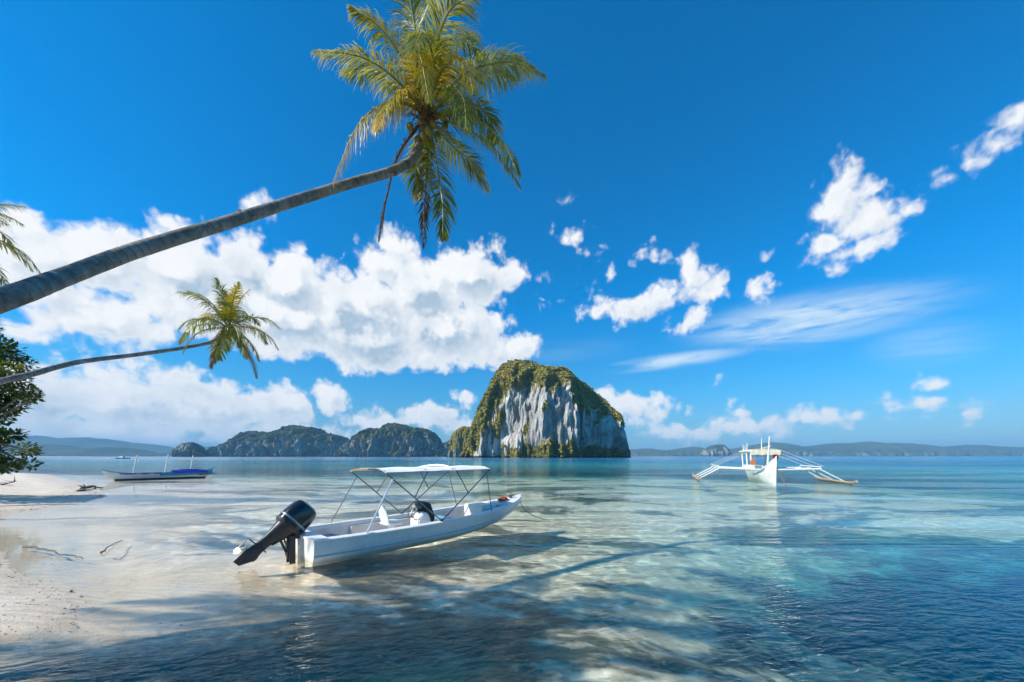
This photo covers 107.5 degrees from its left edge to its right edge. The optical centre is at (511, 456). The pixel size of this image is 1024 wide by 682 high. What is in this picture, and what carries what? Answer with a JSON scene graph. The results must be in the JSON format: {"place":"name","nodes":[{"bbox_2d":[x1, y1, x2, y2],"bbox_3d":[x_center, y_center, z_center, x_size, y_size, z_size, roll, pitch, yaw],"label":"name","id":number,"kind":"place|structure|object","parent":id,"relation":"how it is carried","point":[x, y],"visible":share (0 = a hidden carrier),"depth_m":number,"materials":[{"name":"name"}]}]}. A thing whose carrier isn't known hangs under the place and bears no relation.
{"place":"outdoors","nodes":[
{"label":"outdoors","id":0,"kind":"place"},
{"bbox_2d":[0,444,171,455],"bbox_3d":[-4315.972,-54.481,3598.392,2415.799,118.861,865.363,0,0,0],"label":"hills","id":1,"kind":"structure","parent":0,"point":[55,450],"depth_m":3380.93,"materials":[{"name":"green plant"}]},
{"bbox_2d":[1,435,214,452],"bbox_3d":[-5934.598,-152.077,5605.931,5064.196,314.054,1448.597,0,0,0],"label":"hills","id":2,"kind":"structure","parent":0,"point":[86,442],"depth_m":5274.22,"materials":[{"name":"green plant"}]},
{"bbox_2d":[323,533,338,536],"bbox_3d":[-3.611,1.599,7.381,0.408,0.142,0.445,0,0,42],"label":"folded cloth","id":3,"kind":"object","parent":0,"point":[328,535],"visible":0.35,"depth_m":7.36,"materials":[{"name":"fabric"}]},
{"bbox_2d":[0,456,1023,681],"bbox_3d":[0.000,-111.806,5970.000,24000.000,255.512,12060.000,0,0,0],"label":"ground","id":4,"kind":"structure","parent":0,"point":[170,541],"depth_m":7.46,"materials":[{"name":"beige sand"}]},
{"bbox_2d":[0,476,15,484],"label":"fallen branch","id":5,"kind":"object","parent":4,"relation":"on","point":[4,483],"visible":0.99,"depth_m":22.67,"materials":[{"name":"wood"}]},
{"bbox_2d":[0,201,40,286],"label":"coconut palm","id":6,"kind":"object","parent":4,"relation":"on","point":[11,247],"visible":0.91,"depth_m":16.69,"materials":[{"name":"green plant"}]},
{"bbox_2d":[0,324,46,474],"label":"beach tree","id":7,"kind":"object","parent":4,"relation":"on","point":[12,399],"visible":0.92,"depth_m":15.54,"materials":[{"name":"green plant"}]},
{"bbox_2d":[22,545,82,558],"bbox_3d":[-9.226,1.894,7.481,2.293,0.103,0.111,0,0,20],"label":"driftwood branch","id":8,"kind":"object","parent":4,"relation":"on","point":[45,549],"visible":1,"depth_m":7.45,"materials":[{"name":"grey wood"}]},
{"bbox_2d":[76,484,103,491],"bbox_3d":[-24.239,1.812,21.372,0.675,0.419,3.067,0,0,-30],"label":"driftwood log","id":9,"kind":"object","parent":4,"relation":"on","point":[83,488],"visible":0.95,"depth_m":21.24,"materials":[{"name":"wood"}]},
{"bbox_2d":[100,540,121,553],"bbox_3d":[-8.666,1.938,8.109,0.132,0.107,1.537,0,0,-37],"label":"driftwood stick","id":10,"kind":"object","parent":4,"relation":"on","point":[101,552],"visible":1,"depth_m":7.74,"materials":[{"name":"wood"}]},
{"bbox_2d":[0,277,279,384],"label":"coconut palm","id":11,"kind":"object","parent":4,"relation":"on","point":[228,315],"visible":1,"depth_m":19.38,"materials":[{"name":"green plant"}]},
{"bbox_2d":[0,0,547,313],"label":"coconut palm","id":12,"kind":"object","parent":4,"relation":"on","point":[430,63],"visible":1,"depth_m":8.10,"materials":[{"name":"green plant"}]},
{"bbox_2d":[0,485,616,681],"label":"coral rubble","id":13,"kind":"object","parent":4,"relation":"on","point":[106,581],"visible":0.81,"depth_m":5.77,"materials":[{"name":"beige stone"}]},
{"bbox_2d":[0,456,1023,681],"bbox_3d":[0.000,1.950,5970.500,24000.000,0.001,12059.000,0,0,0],"label":"water","id":14,"kind":"structure","parent":0,"point":[986,578],"depth_m":19.12,"materials":[{"name":"blue liquid"}]},
{"bbox_2d":[101,454,215,479],"bbox_3d":[-30.522,0.952,32.815,0.813,2.256,7.340,0,0,44],"label":"boat","id":15,"kind":"object","parent":14,"relation":"on","point":[164,475],"visible":0.81,"depth_m":32.35,"materials":[{"name":"white paint"}]},
{"bbox_2d":[171,469,208,472],"bbox_3d":[-29.264,1.309,34.138,0.810,0.341,2.550,0,0,44],"label":"tarpaulin","id":16,"kind":"object","parent":15,"relation":"on","point":[188,470],"visible":0.96,"depth_m":33.85,"materials":[{"name":"blue plastic"}]},
{"bbox_2d":[171,442,213,456],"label":"rock island","id":17,"kind":"object","parent":14,"relation":"in","point":[189,449],"visible":0.98,"depth_m":1274.24,"materials":[{"name":"stone"}]},
{"bbox_2d":[206,425,349,456],"bbox_3d":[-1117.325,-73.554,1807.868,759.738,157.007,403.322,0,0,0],"label":"rock island","id":18,"kind":"object","parent":14,"relation":"in","point":[293,441],"visible":0.77,"depth_m":1652.42,"materials":[{"name":"stone"}]},
{"bbox_2d":[233,464,520,566],"bbox_3d":[-2.269,1.160,9.243,1.851,1.920,7.529,0,0,42],"label":"motorboat","id":19,"kind":"object","parent":14,"relation":"on","point":[307,543],"visible":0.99,"depth_m":8.06,"materials":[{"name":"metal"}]},
{"bbox_2d":[497,497,508,500],"bbox_3d":[-0.264,1.290,11.373,0.332,0.098,0.392,0,0,42],"label":"rope coil","id":20,"kind":"object","parent":19,"relation":"on","point":[503,499],"visible":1,"depth_m":11.26,"materials":[{"name":"orange fabric"}]},
{"bbox_2d":[334,422,449,456],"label":"rock island","id":21,"kind":"object","parent":14,"relation":"in","point":[394,439],"visible":0.88,"depth_m":1388.67,"materials":[{"name":"stone"}]},
{"bbox_2d":[446,426,470,456],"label":"rock island","id":22,"kind":"object","parent":14,"relation":"in","point":[458,439],"visible":0.63,"depth_m":703.28,"materials":[{"name":"stone"}]},
{"bbox_2d":[458,361,630,457],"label":"rock island","id":23,"kind":"object","parent":14,"relation":"in","point":[562,420],"visible":0.81,"depth_m":478.98,"materials":[{"name":"stone"}]},
{"bbox_2d":[459,359,628,457],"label":"scrub","id":24,"kind":"object","parent":23,"relation":"on","point":[515,365],"visible":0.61,"depth_m":493.09,"materials":[{"name":"green plant"}]},
{"bbox_2d":[692,436,857,485],"bbox_3d":[20.297,0.353,30.595,9.670,3.714,9.160,0,0,22],"label":"outrigger boat","id":25,"kind":"object","parent":14,"relation":"on","point":[767,473],"visible":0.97,"depth_m":29.27,"materials":[{"name":"white paint"}]},
{"bbox_2d":[750,458,755,464],"bbox_3d":[19.306,0.409,30.066,0.352,0.554,0.159,0,6,22],"label":"life vest","id":26,"kind":"object","parent":25,"relation":"hanging from","point":[752,461],"visible":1,"depth_m":30.01,"materials":[{"name":"orange fabric"}]},
{"bbox_2d":[0,0,1023,449],"label":"sky","id":27,"kind":"structure","parent":0,"point":[736,223],"materials":[{"name":"blue"}]},
{"bbox_2d":[699,444,732,455],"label":"hills","id":28,"kind":"structure","parent":0,"point":[719,450],"depth_m":3530.87,"materials":[{"name":"stone"}]},
{"bbox_2d":[630,442,1023,455],"bbox_3d":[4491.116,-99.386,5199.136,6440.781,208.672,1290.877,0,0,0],"label":"hills","id":29,"kind":"structure","parent":0,"point":[871,449],"depth_m":4758.41,"materials":[{"name":"green plant"}]}
]}

